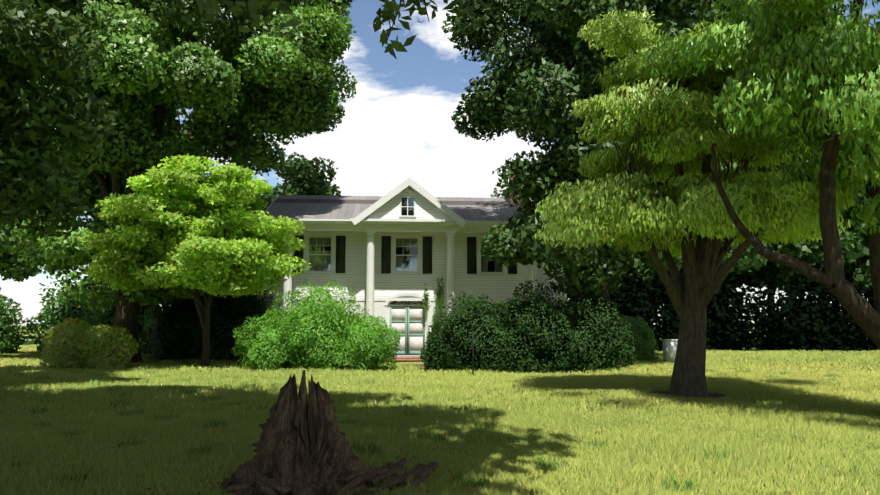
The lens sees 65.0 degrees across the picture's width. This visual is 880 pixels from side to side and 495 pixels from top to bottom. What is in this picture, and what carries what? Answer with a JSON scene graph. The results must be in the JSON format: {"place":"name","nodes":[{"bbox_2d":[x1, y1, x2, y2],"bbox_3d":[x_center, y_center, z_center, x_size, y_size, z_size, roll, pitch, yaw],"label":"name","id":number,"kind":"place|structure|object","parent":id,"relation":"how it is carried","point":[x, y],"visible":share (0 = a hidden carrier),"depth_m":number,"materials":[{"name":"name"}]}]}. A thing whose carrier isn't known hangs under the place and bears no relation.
{"place":"outdoors","nodes":[
{"label":"outdoors","id":0,"kind":"place"},
{"bbox_2d":[0,0,117,239],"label":"tree","id":1,"kind":"object","parent":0,"point":[32,32],"depth_m":15.05,"materials":[{"name":"green plant"}]},
{"bbox_2d":[0,0,357,362],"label":"oak","id":2,"kind":"object","parent":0,"point":[287,79],"depth_m":26.40,"materials":[{"name":"green plant"}]},
{"bbox_2d":[174,0,487,58],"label":"leaves","id":3,"kind":"object","parent":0,"point":[210,6],"depth_m":4.72,"materials":[{"name":"green plant"}]},
{"bbox_2d":[309,198,494,334],"bbox_3d":[-1.444,1.304,29.952,8.600,6.670,1.940,0,-6,-4],"label":"house interior","id":4,"kind":"object","parent":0,"point":[491,265],"visible":0.06,"depth_m":30.76,"materials":[{"name":"black"}]},
{"bbox_2d":[274,187,536,297],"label":"house siding walls","id":5,"kind":"structure","parent":0,"point":[354,277],"depth_m":30.24,"materials":[{"name":"white wood"}]},
{"bbox_2d":[262,195,523,220],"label":"house roof","id":6,"kind":"structure","parent":5,"relation":"on","point":[349,207],"depth_m":31.42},
{"bbox_2d":[508,165,529,205],"bbox_3d":[3.810,0.578,32.854,0.900,9.150,1.100,0,-6,-4],"label":"house chimney","id":7,"kind":"object","parent":6,"relation":"on","point":[511,200],"visible":0.04,"depth_m":32.71,"materials":[{"name":"brick"}]},
{"bbox_2d":[293,235,516,273],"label":"window shutters","id":8,"kind":"object","parent":5,"relation":"attached to","point":[386,254],"visible":0.85,"depth_m":30.29,"materials":[{"name":"black wood"}]},
{"bbox_2d":[309,238,501,271],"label":"house curtains","id":9,"kind":"object","parent":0,"point":[323,241],"depth_m":30.34,"materials":[{"name":"white fabric"}]},
{"bbox_2d":[309,198,501,271],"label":"window","id":10,"kind":"structure","parent":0,"point":[397,248],"depth_m":30.24,"materials":[{"name":"glass"}]},
{"bbox_2d":[390,306,424,354],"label":"house door frames","id":11,"kind":"structure","parent":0,"point":[406,352],"depth_m":30.14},
{"bbox_2d":[392,309,422,350],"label":"door panes","id":12,"kind":"structure","parent":11,"relation":"in","point":[415,343],"depth_m":30.15,"materials":[{"name":"white glass"}]},
{"bbox_2d":[260,263,566,358],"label":"stucco house walls","id":13,"kind":"structure","parent":0,"point":[381,308],"depth_m":30.15,"materials":[{"name":"white paint"}]},
{"bbox_2d":[0,365,879,415],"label":"grass","id":14,"kind":"structure","parent":0,"point":[67,389],"depth_m":15.35,"materials":[{"name":"green plant"}]},
{"bbox_2d":[0,346,879,374],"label":"grass","id":15,"kind":"structure","parent":0,"point":[29,358],"depth_m":24.99,"materials":[{"name":"green plant"}]},
{"bbox_2d":[0,326,879,494],"bbox_3d":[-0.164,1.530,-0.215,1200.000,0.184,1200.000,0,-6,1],"label":"ground","id":16,"kind":"structure","parent":0,"point":[29,343],"depth_m":8.12,"materials":[{"name":"green plant"}]},
{"bbox_2d":[0,216,38,282],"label":"tree","id":17,"kind":"object","parent":16,"relation":"on","point":[13,268],"depth_m":49.84,"materials":[{"name":"green plant"}]},
{"bbox_2d":[39,317,139,369],"bbox_3d":[-11.678,3.241,23.113,3.052,1.787,2.177,0,-6,1],"label":"hedge","id":18,"kind":"object","parent":16,"relation":"on","point":[83,346],"visible":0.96,"depth_m":22.57,"materials":[{"name":"green plant"}]},
{"bbox_2d":[0,274,208,355],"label":"shrubs","id":19,"kind":"object","parent":16,"relation":"on","point":[95,317],"depth_m":35.31,"materials":[{"name":"green plant"}]},
{"bbox_2d":[77,154,310,366],"bbox_3d":[-8.810,0.719,24.596,8.368,7.682,7.201,0,-6,1],"label":"bright tree","id":20,"kind":"object","parent":16,"relation":"on","point":[185,247],"depth_m":23.14,"materials":[{"name":"green plant"}]},
{"bbox_2d":[142,286,280,361],"bbox_3d":[-9.537,2.802,28.890,6.357,3.964,3.476,-3,-7,25],"label":"bush","id":21,"kind":"object","parent":16,"relation":"on","point":[161,354],"depth_m":27.99,"materials":[{"name":"green plant"}]},
{"bbox_2d":[257,280,273,293],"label":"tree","id":22,"kind":"object","parent":16,"relation":"on","point":[268,287],"depth_m":50.96,"materials":[{"name":"green plant"}]},
{"bbox_2d":[212,468,376,494],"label":"stump soil","id":23,"kind":"structure","parent":16,"relation":"on","point":[225,484],"depth_m":6.50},
{"bbox_2d":[254,151,340,237],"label":"tree","id":24,"kind":"object","parent":16,"relation":"on","point":[302,176],"depth_m":60.64,"materials":[{"name":"green plant"}]},
{"bbox_2d":[137,454,458,494],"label":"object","id":25,"kind":"object","parent":16,"relation":"on","point":[229,484],"visible":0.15,"depth_m":6.36,"materials":[{"name":"brown plant"}]},
{"bbox_2d":[278,291,352,368],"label":"bush stems","id":26,"kind":"object","parent":16,"relation":"on","point":[319,354],"visible":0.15,"depth_m":23.73,"materials":[{"name":"grey plant"}]},
{"bbox_2d":[231,279,401,370],"bbox_3d":[-4.269,2.654,23.872,5.983,3.113,3.332,0,-6,1],"label":"bush","id":27,"kind":"object","parent":16,"relation":"on","point":[315,330],"visible":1,"depth_m":23.25,"materials":[{"name":"green plant"}]},
{"bbox_2d":[226,370,438,494],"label":"tree stump","id":28,"kind":"object","parent":16,"relation":"on","point":[303,446],"visible":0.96,"depth_m":6.35,"materials":[{"name":"brown wood"}]},
{"bbox_2d":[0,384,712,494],"bbox_3d":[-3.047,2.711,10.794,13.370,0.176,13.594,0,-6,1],"label":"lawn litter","id":29,"kind":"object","parent":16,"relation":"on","point":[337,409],"depth_m":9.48,"materials":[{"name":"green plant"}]},
{"bbox_2d":[258,177,533,355],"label":"trim","id":30,"kind":"structure","parent":16,"relation":"on","point":[451,228],"depth_m":29.13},
{"bbox_2d":[384,356,421,361],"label":"brick steps","id":31,"kind":"structure","parent":16,"relation":"on","point":[407,358],"depth_m":28.83,"materials":[{"name":"red brick"}]},
{"bbox_2d":[422,275,444,330],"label":"vine wall","id":32,"kind":"structure","parent":16,"relation":"on","point":[440,291],"depth_m":29.97,"materials":[{"name":"green plant"}]},
{"bbox_2d":[472,326,473,375],"bbox_3d":[0.998,3.143,20.863,0.100,1.520,0.095,0,-6,1],"label":"iron post","id":33,"kind":"object","parent":16,"relation":"on","point":[472,350],"visible":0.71,"depth_m":20.85,"materials":[{"name":"black metal"}]},
{"bbox_2d":[419,277,636,371],"bbox_3d":[2.974,2.613,23.678,7.360,3.175,3.872,0,-6,1],"label":"bush","id":34,"kind":"object","parent":16,"relation":"on","point":[500,308],"depth_m":22.66,"materials":[{"name":"green plant"}]},
{"bbox_2d":[490,185,571,299],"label":"tree","id":35,"kind":"object","parent":16,"relation":"on","point":[497,195],"visible":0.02,"depth_m":62.95,"materials":[{"name":"green plant"}]},
{"bbox_2d":[441,0,739,361],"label":"oak","id":36,"kind":"object","parent":16,"relation":"on","point":[565,61],"depth_m":23.47,"materials":[{"name":"green plant"}]},
{"bbox_2d":[535,157,668,300],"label":"tree","id":37,"kind":"object","parent":16,"relation":"on","point":[637,267],"visible":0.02,"depth_m":43.81,"materials":[{"name":"green plant"}]},
{"bbox_2d":[614,315,658,360],"bbox_3d":[7.803,3.843,29.342,2.906,1.960,2.615,0,-6,1],"label":"round bush","id":38,"kind":"object","parent":16,"relation":"on","point":[651,349],"depth_m":28.55,"materials":[{"name":"green plant"}]},
{"bbox_2d":[646,268,662,341],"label":"tree","id":39,"kind":"object","parent":16,"relation":"on","point":[657,286],"depth_m":53.27,"materials":[{"name":"green plant"}]},
{"bbox_2d":[661,339,677,361],"bbox_3d":[9.277,4.165,27.848,0.500,0.920,0.560,0,-6,1],"label":"trash can","id":40,"kind":"object","parent":16,"relation":"on","point":[669,349],"visible":0.75,"depth_m":27.62,"materials":[{"name":"silver metal"}]},
{"bbox_2d":[649,391,732,399],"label":"soil","id":41,"kind":"structure","parent":16,"relation":"on","point":[709,396],"depth_m":14.54,"materials":[{"name":"brown soil"}]},
{"bbox_2d":[534,9,856,396],"bbox_3d":[5.555,-0.908,15.149,7.122,8.974,6.440,0,-6,1],"label":"tiered tree","id":42,"kind":"object","parent":16,"relation":"on","point":[633,211],"depth_m":14.27,"materials":[{"name":"green plant"}]},
{"bbox_2d":[561,385,834,412],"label":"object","id":43,"kind":"object","parent":16,"relation":"on","point":[707,400],"visible":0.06,"depth_m":14.10,"materials":[{"name":"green plant"}]},
{"bbox_2d":[656,264,743,318],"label":"tree","id":44,"kind":"object","parent":16,"relation":"on","point":[728,278],"depth_m":54.06,"materials":[{"name":"green plant"}]},
{"bbox_2d":[566,265,877,351],"bbox_3d":[32.150,3.066,39.662,55.265,6.069,9.257,0,-6,1],"label":"hedge","id":45,"kind":"object","parent":16,"relation":"on","point":[813,321],"visible":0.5,"depth_m":39.68,"materials":[{"name":"green plant"}]},
{"bbox_2d":[653,105,791,314],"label":"tree","id":46,"kind":"object","parent":16,"relation":"on","point":[749,257],"visible":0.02,"depth_m":40.47,"materials":[{"name":"green plant"}]},
{"bbox_2d":[643,0,879,349],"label":"tree","id":47,"kind":"object","parent":16,"relation":"on","point":[811,73],"depth_m":10.99,"materials":[{"name":"green plant"}]},
{"bbox_2d":[726,152,851,346],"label":"tree","id":48,"kind":"object","parent":16,"relation":"on","point":[776,274],"depth_m":43.12,"materials":[{"name":"green plant"}]},
{"bbox_2d":[804,152,873,306],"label":"tree","id":49,"kind":"object","parent":16,"relation":"on","point":[853,237],"depth_m":41.76,"materials":[{"name":"green plant"}]},
{"bbox_2d":[820,274,864,305],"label":"tree","id":50,"kind":"object","parent":16,"relation":"on","point":[863,289],"depth_m":49.78,"materials":[{"name":"green plant"}]},
{"bbox_2d":[0,0,879,325],"label":"sky","id":51,"kind":"structure","parent":0,"point":[398,126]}
]}

